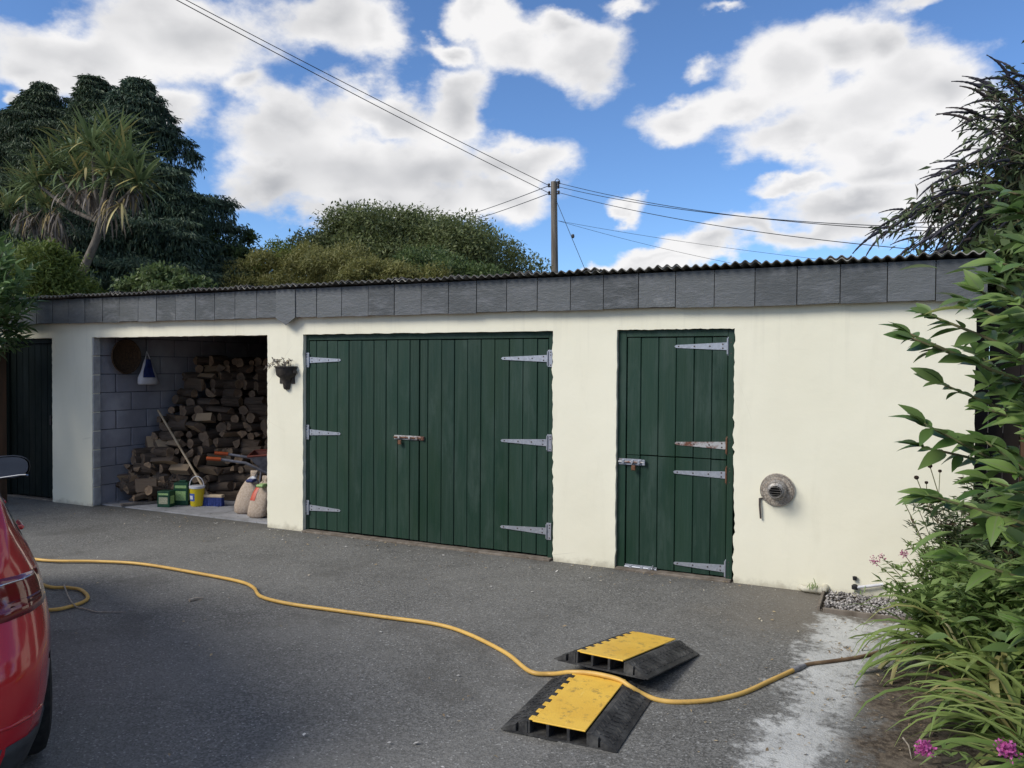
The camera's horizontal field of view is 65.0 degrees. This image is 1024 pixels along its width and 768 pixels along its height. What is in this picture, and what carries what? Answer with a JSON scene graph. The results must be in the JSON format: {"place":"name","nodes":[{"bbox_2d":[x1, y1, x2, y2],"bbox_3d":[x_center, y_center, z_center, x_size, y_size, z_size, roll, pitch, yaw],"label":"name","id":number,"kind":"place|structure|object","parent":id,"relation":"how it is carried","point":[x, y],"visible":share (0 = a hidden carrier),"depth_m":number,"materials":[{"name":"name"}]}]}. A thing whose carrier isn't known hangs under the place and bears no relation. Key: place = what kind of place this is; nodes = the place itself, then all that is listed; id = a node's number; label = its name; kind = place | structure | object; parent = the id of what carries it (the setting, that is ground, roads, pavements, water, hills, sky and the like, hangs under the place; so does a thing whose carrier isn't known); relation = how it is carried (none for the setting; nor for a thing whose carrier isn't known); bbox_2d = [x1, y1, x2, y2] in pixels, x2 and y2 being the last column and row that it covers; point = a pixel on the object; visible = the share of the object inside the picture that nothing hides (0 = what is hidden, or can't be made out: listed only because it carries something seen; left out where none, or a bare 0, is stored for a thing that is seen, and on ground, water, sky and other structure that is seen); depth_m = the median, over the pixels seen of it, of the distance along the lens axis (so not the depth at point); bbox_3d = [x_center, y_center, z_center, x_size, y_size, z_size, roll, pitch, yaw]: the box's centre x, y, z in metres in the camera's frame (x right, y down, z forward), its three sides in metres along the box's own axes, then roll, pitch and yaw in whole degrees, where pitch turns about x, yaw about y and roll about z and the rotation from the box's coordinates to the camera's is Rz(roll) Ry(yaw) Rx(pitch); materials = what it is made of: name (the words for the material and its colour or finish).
{"place":"outdoors","nodes":[
{"label":"outdoors","id":0,"kind":"place"},
{"bbox_2d":[0,0,1023,350],"label":"sky","id":1,"kind":"structure","parent":0,"point":[825,111],"materials":[{"name":"blue"}]},
{"bbox_2d":[6,390,1019,767],"bbox_3d":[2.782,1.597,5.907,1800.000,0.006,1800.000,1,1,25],"label":"ground","id":2,"kind":"structure","parent":0,"point":[136,682],"depth_m":5.03,"materials":[{"name":"grey asphalt"}]},
{"bbox_2d":[0,347,6,501],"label":"timber post","id":3,"kind":"object","parent":2,"relation":"on","point":[3,436],"visible":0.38,"depth_m":9.84,"materials":[{"name":"wood"}]},
{"bbox_2d":[0,233,48,359],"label":"laurel shrub","id":4,"kind":"object","parent":2,"relation":"on","point":[9,286],"visible":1,"depth_m":9.25,"materials":[{"name":"green plant"}]},
{"bbox_2d":[0,455,51,767],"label":"red car","id":5,"kind":"object","parent":2,"relation":"on","point":[25,687],"visible":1,"depth_m":2.97,"materials":[{"name":"red paint"}]},
{"bbox_2d":[0,158,76,252],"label":"cordyline palm","id":6,"kind":"object","parent":2,"relation":"on","point":[22,217],"visible":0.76,"depth_m":20.05,"materials":[{"name":"green plant"}]},
{"bbox_2d":[1,223,108,297],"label":"feathery shrub","id":7,"kind":"object","parent":2,"relation":"on","point":[66,277],"visible":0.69,"depth_m":14.27,"materials":[{"name":"green plant"}]},
{"bbox_2d":[5,73,119,248],"bbox_3d":[-13.379,-4.365,25.356,6.319,10.892,6.098,1,1,25],"label":"conifer tree","id":8,"kind":"object","parent":2,"relation":"on","point":[88,92],"visible":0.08,"depth_m":24.95,"materials":[{"name":"green plant"}]},
{"bbox_2d":[0,80,127,240],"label":"conifer tree","id":9,"kind":"object","parent":2,"relation":"on","point":[36,104],"visible":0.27,"depth_m":25.27,"materials":[{"name":"green plant"}]},
{"bbox_2d":[0,104,178,273],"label":"cordyline palm","id":10,"kind":"object","parent":2,"relation":"on","point":[98,210],"visible":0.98,"depth_m":18.05,"materials":[{"name":"green plant"}]},
{"bbox_2d":[0,75,251,296],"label":"conifer tree","id":11,"kind":"object","parent":2,"relation":"on","point":[131,95],"visible":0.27,"depth_m":21.76,"materials":[{"name":"green plant"}]},
{"bbox_2d":[107,260,217,292],"bbox_3d":[-7.280,-0.663,16.866,2.818,3.932,1.790,1,2,41],"label":"leafy shrub","id":12,"kind":"object","parent":2,"relation":"on","point":[156,276],"visible":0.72,"depth_m":16.66,"materials":[{"name":"green plant"}]},
{"bbox_2d":[96,187,258,292],"bbox_3d":[-8.902,-2.106,22.073,5.156,6.577,5.563,1,1,25],"label":"conifer tree","id":13,"kind":"object","parent":2,"relation":"on","point":[195,216],"visible":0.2,"depth_m":21.37,"materials":[{"name":"green plant"}]},
{"bbox_2d":[202,223,262,265],"bbox_3d":[-8.229,-1.826,23.843,2.826,5.971,2.332,1,1,25],"label":"leafy sapling","id":14,"kind":"object","parent":2,"relation":"on","point":[241,252],"visible":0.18,"depth_m":23.65,"materials":[{"name":"green plant"}]},
{"bbox_2d":[244,235,302,275],"bbox_3d":[-6.491,-1.463,22.113,1.743,5.331,1.428,1,1,25],"label":"leafy sapling","id":15,"kind":"object","parent":2,"relation":"on","point":[277,244],"visible":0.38,"depth_m":22.02,"materials":[{"name":"green plant"}]},
{"bbox_2d":[214,238,381,287],"bbox_3d":[-5.773,-1.379,21.773,5.627,5.188,3.360,1,1,25],"label":"olive shrub","id":16,"kind":"object","parent":2,"relation":"on","point":[313,259],"visible":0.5,"depth_m":21.04,"materials":[{"name":"green plant"}]},
{"bbox_2d":[322,253,453,282],"bbox_3d":[-2.924,-0.965,19.793,3.594,4.506,2.230,0,1,5],"label":"olive shrub","id":17,"kind":"object","parent":2,"relation":"on","point":[359,269],"visible":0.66,"depth_m":19.11,"materials":[{"name":"green plant"}]},
{"bbox_2d":[265,198,553,276],"bbox_3d":[-3.653,-2.441,27.152,10.213,7.194,7.554,1,1,25],"label":"broadleaf tree","id":18,"kind":"object","parent":2,"relation":"on","point":[385,234],"visible":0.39,"depth_m":24.79,"materials":[{"name":"green plant"}]},
{"bbox_2d":[392,243,509,278],"bbox_3d":[-1.494,-1.183,20.206,3.210,4.917,2.674,1,1,25],"label":"bush","id":19,"kind":"object","parent":2,"relation":"on","point":[465,267],"visible":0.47,"depth_m":19.70,"materials":[{"name":"green plant"}]},
{"bbox_2d":[35,558,921,704],"bbox_3d":[-1.299,1.526,5.460,7.860,0.105,1.444,1,1,18],"label":"garden hose","id":20,"kind":"object","parent":2,"relation":"on","point":[797,668],"visible":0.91,"depth_m":4.92,"materials":[{"name":"yellow rubber"}]},
{"bbox_2d":[39,508,935,767],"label":"leaf litter","id":21,"kind":"object","parent":2,"relation":"on","point":[767,749],"visible":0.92,"depth_m":4.82,"materials":[{"name":"brown plant"}]},
{"bbox_2d":[48,509,935,767],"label":"grit","id":22,"kind":"object","parent":2,"relation":"on","point":[303,734],"visible":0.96,"depth_m":6.14,"materials":[{"name":"grey gravel"}]},
{"bbox_2d":[0,249,1000,600],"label":"outbuilding","id":23,"kind":"structure","parent":2,"relation":"on","point":[664,421],"depth_m":6.96,"materials":[{"name":"beige paint"}]},
{"bbox_2d":[11,344,52,497],"bbox_3d":[-6.087,0.457,10.197,0.843,1.924,0.034,1,1,26],"label":"side door","id":24,"kind":"structure","parent":23,"relation":"in","point":[31,368],"depth_m":10.19,"materials":[{"name":"paint"}]},
{"bbox_2d":[111,339,140,373],"bbox_3d":[-4.768,-0.339,9.908,0.070,0.432,0.429,1,1,25],"label":"wicker basket","id":25,"kind":"object","parent":23,"relation":"hanging from","point":[125,356],"visible":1,"depth_m":9.94,"materials":[{"name":"brown wicker"}]},
{"bbox_2d":[120,500,156,505],"bbox_3d":[-4.405,1.435,9.722,0.600,0.028,0.060,0,1,-35],"label":"floor batten","id":26,"kind":"object","parent":23,"relation":"on","point":[138,503],"visible":0.58,"depth_m":9.64,"materials":[{"name":"wood"}]},
{"bbox_2d":[132,492,149,500],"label":"log","id":27,"kind":"object","parent":26,"relation":"on","point":[140,496],"visible":0.65,"depth_m":9.66,"materials":[{"name":"brown wood"}]},
{"bbox_2d":[135,478,158,491],"bbox_3d":[-4.449,1.237,9.792,0.261,0.164,0.081,-2,-15,-7],"label":"log","id":28,"kind":"object","parent":27,"relation":"on","point":[141,485],"visible":0.86,"depth_m":9.76,"materials":[{"name":"brown wood"}]},
{"bbox_2d":[138,351,158,384],"bbox_3d":[-4.612,-0.207,10.198,0.129,0.426,0.303,1,1,25],"label":"carrier bag","id":29,"kind":"object","parent":23,"relation":"hanging from","point":[147,375],"visible":1,"depth_m":10.14,"materials":[{"name":"white plastic"}]},
{"bbox_2d":[157,490,174,506],"bbox_3d":[-4.114,1.362,9.559,0.158,0.190,0.122,1,1,7],"label":"feed carton","id":30,"kind":"object","parent":23,"relation":"on","point":[165,498],"visible":1,"depth_m":9.50,"materials":[{"name":"green cardboard"}]},
{"bbox_2d":[174,480,191,504],"bbox_3d":[-3.973,1.308,9.713,0.177,0.294,0.133,0,1,3],"label":"feed carton","id":31,"kind":"object","parent":23,"relation":"on","point":[182,492],"visible":0.91,"depth_m":9.65,"materials":[{"name":"green cardboard"}]},
{"bbox_2d":[157,410,224,506],"bbox_3d":[-4.040,0.897,9.879,1.312,1.118,0.233,1,1,32],"label":"broom","id":32,"kind":"object","parent":23,"relation":"on","point":[213,500],"visible":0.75,"depth_m":9.63,"materials":[{"name":"brown wood"}]},
{"bbox_2d":[189,476,204,506],"bbox_3d":[-3.771,1.278,9.628,0.191,0.360,0.184,1,1,5],"label":"tub","id":33,"kind":"object","parent":23,"relation":"on","point":[196,495],"visible":1,"depth_m":9.56,"materials":[{"name":"yellow plastic"}]},
{"bbox_2d":[171,357,267,490],"bbox_3d":[-2.566,0.538,11.105,4.077,1.836,1.865,0,1,-2],"label":"log pile","id":34,"kind":"object","parent":23,"relation":"on","point":[210,426],"visible":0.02,"depth_m":10.64,"materials":[{"name":"brown wood"}]},
{"bbox_2d":[215,490,238,500],"bbox_3d":[-3.534,1.391,10.052,0.349,0.143,0.132,-1,19,10],"label":"log","id":35,"kind":"object","parent":23,"relation":"on","point":[231,495],"visible":0.53,"depth_m":9.99,"materials":[{"name":"brown wood"}]},
{"bbox_2d":[232,482,243,490],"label":"log","id":36,"kind":"object","parent":35,"relation":"on","point":[237,486],"visible":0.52,"depth_m":10.06,"materials":[{"name":"brown wood"}]},
{"bbox_2d":[234,472,250,482],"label":"log","id":37,"kind":"object","parent":36,"relation":"on","point":[242,477],"visible":0.52,"depth_m":10.07,"materials":[{"name":"brown wood"}]},
{"bbox_2d":[237,464,255,472],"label":"log","id":38,"kind":"object","parent":37,"relation":"on","point":[240,469],"visible":0.48,"depth_m":10.01,"materials":[{"name":"brown wood"}]},
{"bbox_2d":[239,454,250,462],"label":"log","id":39,"kind":"object","parent":38,"relation":"on","point":[246,460],"visible":0.35,"depth_m":10.11,"materials":[{"name":"brown wood"}]},
{"bbox_2d":[240,446,263,453],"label":"log","id":40,"kind":"object","parent":39,"relation":"on","point":[246,450],"visible":0.52,"depth_m":10.20,"materials":[{"name":"brown wood"}]},
{"bbox_2d":[240,439,261,446],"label":"log","id":41,"kind":"object","parent":40,"relation":"on","point":[248,442],"visible":1,"depth_m":10.23,"materials":[{"name":"brown wood"}]},
{"bbox_2d":[247,430,262,439],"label":"log","id":42,"kind":"object","parent":41,"relation":"on","point":[251,435],"visible":0.65,"depth_m":10.35,"materials":[{"name":"brown wood"}]},
{"bbox_2d":[245,423,260,431],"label":"log","id":43,"kind":"object","parent":42,"relation":"on","point":[253,427],"visible":0.71,"depth_m":10.39,"materials":[{"name":"brown wood"}]},
{"bbox_2d":[246,412,259,422],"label":"log","id":44,"kind":"object","parent":43,"relation":"on","point":[251,417],"visible":0.68,"depth_m":10.42,"materials":[{"name":"brown wood"}]},
{"bbox_2d":[246,404,267,415],"bbox_3d":[-3.325,0.344,10.493,0.334,0.175,0.085,1,1,15],"label":"log","id":45,"kind":"object","parent":44,"relation":"on","point":[260,409],"visible":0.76,"depth_m":10.46,"materials":[{"name":"brown wood"}]},
{"bbox_2d":[206,449,267,482],"bbox_3d":[-2.698,1.115,9.710,1.792,0.713,0.682,0,1,-11],"label":"wheelbarrow","id":46,"kind":"object","parent":23,"relation":"on","point":[258,458],"visible":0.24,"depth_m":9.38,"materials":[{"name":"metal"}]},
{"bbox_2d":[234,470,258,513],"bbox_3d":[-3.016,1.232,9.156,0.281,0.483,0.168,1,1,5],"label":"pellet sack","id":47,"kind":"object","parent":23,"relation":"on","point":[244,494],"visible":0.84,"depth_m":9.11,"materials":[{"name":"beige fabric"}]},
{"bbox_2d":[247,475,266,517],"bbox_3d":[-2.806,1.250,8.916,0.257,0.460,0.167,1,1,13],"label":"pellet sack","id":48,"kind":"object","parent":23,"relation":"on","point":[257,507],"visible":0.75,"depth_m":8.86,"materials":[{"name":"beige fabric"}]},
{"bbox_2d":[264,357,297,389],"bbox_3d":[-2.409,-0.112,8.256,0.415,0.338,0.166,1,1,25],"label":"wall planter","id":49,"kind":"object","parent":23,"relation":"attached to","point":[285,374],"visible":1,"depth_m":8.22,"materials":[{"name":"black metal"}]},
{"bbox_2d":[305,340,422,539],"bbox_3d":[-1.477,0.531,7.966,1.421,1.921,0.078,1,1,25],"label":"garage door","id":50,"kind":"structure","parent":23,"relation":"in","point":[364,431],"depth_m":7.95,"materials":[{"name":"green paint"}]},
{"bbox_2d":[420,339,552,554],"bbox_3d":[-0.259,0.552,7.396,1.368,1.922,0.060,1,1,25],"label":"garage door","id":51,"kind":"structure","parent":23,"relation":"in","point":[485,445],"depth_m":7.38,"materials":[{"name":"green paint"}]},
{"bbox_2d":[618,455,729,577],"bbox_3d":[1.331,1.085,6.633,0.938,0.960,0.089,1,1,25],"label":"stable door","id":52,"kind":"structure","parent":23,"relation":"in","point":[676,506],"depth_m":6.63,"materials":[{"name":"green paint"}]},
{"bbox_2d":[627,337,731,458],"bbox_3d":[1.373,0.108,6.612,0.874,0.983,0.060,1,1,25],"label":"stable door","id":53,"kind":"structure","parent":23,"relation":"in","point":[677,388],"depth_m":6.60,"materials":[{"name":"green paint"}]},
{"bbox_2d":[759,473,794,518],"bbox_3d":[2.022,0.873,6.170,0.266,0.361,0.158,1,1,25],"label":"boiler flue","id":54,"kind":"object","parent":23,"relation":"attached to","point":[777,489],"visible":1,"depth_m":6.19,"materials":[{"name":"metal"}]},
{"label":"log","id":55,"kind":"object","parent":23,"relation":"on","visible":0},
{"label":"log","id":56,"kind":"object","parent":55,"relation":"on","visible":0},
{"bbox_2d":[151,474,160,480],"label":"log","id":57,"kind":"object","parent":56,"relation":"on","point":[157,476],"visible":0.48,"depth_m":9.92,"materials":[{"name":"brown wood"}]},
{"label":"log","id":58,"kind":"object","parent":57,"relation":"on","visible":0},
{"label":"log","id":59,"kind":"object","parent":58,"relation":"on","visible":0},
{"bbox_2d":[150,456,178,464],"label":"log","id":60,"kind":"object","parent":59,"relation":"on","point":[170,460],"visible":1,"depth_m":9.95,"materials":[{"name":"brown wood"}]},
{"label":"log","id":61,"kind":"object","parent":23,"relation":"on","visible":0},
{"bbox_2d":[209,481,232,491],"bbox_3d":[-3.641,1.284,10.055,0.290,0.121,0.125,-5,-17,13],"label":"log","id":62,"kind":"object","parent":61,"relation":"on","point":[217,486],"visible":1,"depth_m":10.01,"materials":[{"name":"brown wood"}]},
{"bbox_2d":[548,179,559,272],"bbox_3d":[1.512,-3.131,29.653,0.471,8.848,0.297,0,1,1],"label":"utility pole","id":63,"kind":"object","parent":2,"relation":"on","point":[555,185],"visible":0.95,"depth_m":29.52,"materials":[{"name":"brown wood"}]},
{"bbox_2d":[177,0,547,192],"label":"overhead wire","id":64,"kind":"object","parent":63,"relation":"attached to","point":[341,87],"visible":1,"depth_m":23.17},
{"bbox_2d":[186,0,547,184],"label":"overhead wire","id":65,"kind":"object","parent":63,"relation":"attached to","point":[361,91],"visible":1,"depth_m":25.25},
{"bbox_2d":[560,187,940,227],"bbox_3d":[6.178,-5.320,23.553,0.019,3.545,14.982,0,1,-37],"label":"overhead wire","id":66,"kind":"object","parent":63,"relation":"attached to","point":[744,216],"visible":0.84,"depth_m":22.98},
{"bbox_2d":[559,192,956,252],"bbox_3d":[6.186,-4.914,23.556,0.019,3.934,14.979,0,1,-37],"label":"overhead wire","id":67,"kind":"object","parent":63,"relation":"attached to","point":[744,229],"visible":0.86,"depth_m":22.82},
{"bbox_2d":[559,183,960,232],"bbox_3d":[6.178,-5.335,23.552,0.019,3.797,14.985,0,1,-37],"label":"overhead wire","id":68,"kind":"object","parent":63,"relation":"attached to","point":[745,216],"visible":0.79,"depth_m":22.79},
{"bbox_2d":[501,674,652,753],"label":"cable ramp","id":69,"kind":"structure","parent":2,"relation":"on","point":[599,713],"depth_m":3.81,"materials":[{"name":"black rubber"}]},
{"bbox_2d":[554,631,698,679],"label":"cable ramp","id":70,"kind":"structure","parent":2,"relation":"on","point":[643,656],"depth_m":4.42,"materials":[{"name":"black rubber"}]},
{"bbox_2d":[823,607,913,619],"bbox_3d":[2.921,1.599,5.274,1.645,0.045,0.022,1,1,25],"label":"edging board","id":71,"kind":"object","parent":2,"relation":"on","point":[850,613],"visible":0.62,"depth_m":5.52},
{"bbox_2d":[820,590,978,619],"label":"gravel","id":72,"kind":"structure","parent":2,"relation":"on","point":[849,599],"depth_m":5.74,"materials":[{"name":"grey gravel"}]},
{"bbox_2d":[852,40,1023,256],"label":"conifer tree","id":73,"kind":"object","parent":2,"relation":"on","point":[1009,174],"visible":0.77,"depth_m":7.50,"materials":[{"name":"green plant"}]},
{"bbox_2d":[925,646,1023,767],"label":"soil bed","id":74,"kind":"object","parent":2,"relation":"on","point":[946,759],"visible":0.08,"depth_m":3.61,"materials":[{"name":"brown soil"}]},
{"bbox_2d":[871,572,983,644],"bbox_3d":[2.567,1.375,4.855,0.737,0.431,0.646,1,1,25],"label":"border plant","id":75,"kind":"object","parent":74,"relation":"on","point":[916,614],"visible":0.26,"depth_m":4.76,"materials":[{"name":"green plant"}]},
{"bbox_2d":[843,585,1022,685],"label":"daylily clump","id":76,"kind":"object","parent":74,"relation":"on","point":[899,634],"visible":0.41,"depth_m":4.58,"materials":[{"name":"green plant"}]},
{"bbox_2d":[852,654,1023,767],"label":"daylily clump","id":77,"kind":"object","parent":74,"relation":"on","point":[970,695],"visible":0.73,"depth_m":3.63,"materials":[{"name":"green plant"}]},
{"bbox_2d":[854,615,1023,731],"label":"daylily clump","id":78,"kind":"object","parent":74,"relation":"on","point":[978,665],"visible":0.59,"depth_m":4.17,"materials":[{"name":"green plant"}]},
{"bbox_2d":[914,739,983,765],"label":"pink flower","id":79,"kind":"object","parent":74,"relation":"on","point":[924,746],"visible":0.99,"depth_m":3.18,"materials":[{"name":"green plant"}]},
{"bbox_2d":[882,535,1018,645],"bbox_3d":[2.745,1.277,4.977,0.776,0.623,0.808,-1,2,-43],"label":"border plant","id":80,"kind":"object","parent":74,"relation":"on","point":[933,572],"visible":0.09,"depth_m":5.01,"materials":[{"name":"green plant"}]},
{"bbox_2d":[879,184,1023,653],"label":"leaved shrub","id":81,"kind":"object","parent":74,"relation":"on","point":[1008,389],"visible":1,"depth_m":3.32,"materials":[{"name":"green plant"}]},
{"bbox_2d":[903,493,1020,563],"bbox_3d":[2.983,1.125,5.325,0.733,0.916,0.993,1,1,25],"label":"border plant","id":82,"kind":"object","parent":74,"relation":"on","point":[957,518],"visible":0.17,"depth_m":5.26,"materials":[{"name":"green plant"}]},
{"bbox_2d":[907,693,1023,767],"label":"daylily clump","id":83,"kind":"object","parent":74,"relation":"on","point":[974,741],"visible":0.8,"depth_m":3.28,"materials":[{"name":"green plant"}]},
{"bbox_2d":[908,545,1023,680],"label":"border plant","id":84,"kind":"object","parent":74,"relation":"on","point":[978,599],"visible":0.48,"depth_m":4.29,"materials":[{"name":"green plant"}]},
{"bbox_2d":[915,474,1019,560],"bbox_3d":[3.174,1.074,5.176,0.907,1.027,0.957,0,1,-26],"label":"border plant","id":85,"kind":"object","parent":74,"relation":"on","point":[999,539],"visible":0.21,"depth_m":5.18,"materials":[{"name":"green plant"}]},
{"bbox_2d":[958,526,1021,566],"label":"border plant","id":86,"kind":"object","parent":74,"relation":"on","point":[989,558],"visible":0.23,"depth_m":4.43,"materials":[{"name":"green plant"}]},
{"bbox_2d":[992,737,1023,763],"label":"pink flower","id":87,"kind":"object","parent":74,"relation":"on","point":[1008,749],"visible":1,"depth_m":2.97,"materials":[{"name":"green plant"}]},
{"bbox_2d":[962,219,1023,379],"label":"leafy shrub","id":88,"kind":"object","parent":2,"relation":"on","point":[993,243],"visible":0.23,"depth_m":6.24,"materials":[{"name":"green plant"}]},
{"bbox_2d":[972,302,1023,551],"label":"boarded fence","id":89,"kind":"object","parent":2,"relation":"on","point":[1006,434],"visible":0.02,"depth_m":5.87,"materials":[{"name":"brown wood"}]},
{"bbox_2d":[534,596,965,767],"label":"concrete path","id":90,"kind":"structure","parent":0,"point":[732,638],"depth_m":4.08,"materials":[{"name":"grey concrete"}]},
{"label":"log","id":91,"kind":"object","parent":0,"visible":0},
{"bbox_2d":[241,415,246,421],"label":"log","id":92,"kind":"object","parent":91,"relation":"on","point":[243,418],"visible":0.38,"depth_m":10.49,"materials":[{"name":"brown wood"}]},
{"bbox_2d":[239,405,247,414],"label":"log","id":93,"kind":"object","parent":92,"relation":"on","point":[243,409],"visible":0.69,"depth_m":10.46,"materials":[{"name":"brown wood"}]},
{"bbox_2d":[221,396,242,406],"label":"log","id":94,"kind":"object","parent":93,"relation":"on","point":[227,401],"visible":1,"depth_m":10.55,"materials":[{"name":"brown wood"}]},
{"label":"log","id":95,"kind":"object","parent":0,"visible":0},
{"bbox_2d":[153,437,180,446],"bbox_3d":[-4.394,0.756,10.276,0.340,0.165,0.080,-5,-39,-43],"label":"log","id":96,"kind":"object","parent":95,"relation":"on","point":[158,443],"visible":0.43,"depth_m":10.18,"materials":[{"name":"brown wood"}]},
{"bbox_2d":[159,431,183,439],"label":"log","id":97,"kind":"object","parent":96,"relation":"on","point":[165,435],"visible":0.93,"depth_m":10.18,"materials":[{"name":"brown wood"}]},
{"bbox_2d":[159,422,170,430],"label":"log","id":98,"kind":"object","parent":97,"relation":"on","point":[162,426],"visible":0.57,"depth_m":10.27,"materials":[{"name":"brown wood"}]},
{"bbox_2d":[168,419,188,431],"bbox_3d":[-4.296,0.546,10.336,0.250,0.169,0.083,-2,24,9],"label":"log","id":99,"kind":"object","parent":98,"relation":"on","point":[177,426],"visible":0.83,"depth_m":10.30,"materials":[{"name":"brown wood"}]},
{"bbox_2d":[166,414,187,422],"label":"log","id":100,"kind":"object","parent":99,"relation":"on","point":[176,418],"visible":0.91,"depth_m":10.32,"materials":[{"name":"brown wood"}]},
{"bbox_2d":[181,404,200,415],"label":"log","id":101,"kind":"object","parent":100,"relation":"on","point":[187,410],"visible":0.65,"depth_m":10.45,"materials":[{"name":"brown wood"}]},
{"bbox_2d":[186,397,197,405],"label":"log","id":102,"kind":"object","parent":101,"relation":"on","point":[191,401],"visible":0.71,"depth_m":10.53,"materials":[{"name":"brown wood"}]},
{"bbox_2d":[177,388,197,396],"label":"log","id":103,"kind":"object","parent":102,"relation":"on","point":[185,392],"visible":0.95,"depth_m":10.58,"materials":[{"name":"brown wood"}]},
{"bbox_2d":[184,378,205,390],"bbox_3d":[-4.224,0.007,10.704,0.321,0.169,0.082,1,5,23],"label":"log","id":104,"kind":"object","parent":103,"relation":"on","point":[196,384],"visible":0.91,"depth_m":10.65,"materials":[{"name":"brown wood"}]},
{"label":"log","id":105,"kind":"object","parent":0,"visible":0},
{"bbox_2d":[168,464,191,474],"bbox_3d":[-4.113,1.060,9.992,0.294,0.099,0.102,1,-42,18],"label":"log","id":106,"kind":"object","parent":105,"relation":"on","point":[182,469],"visible":0.92,"depth_m":9.95,"materials":[{"name":"brown wood"}]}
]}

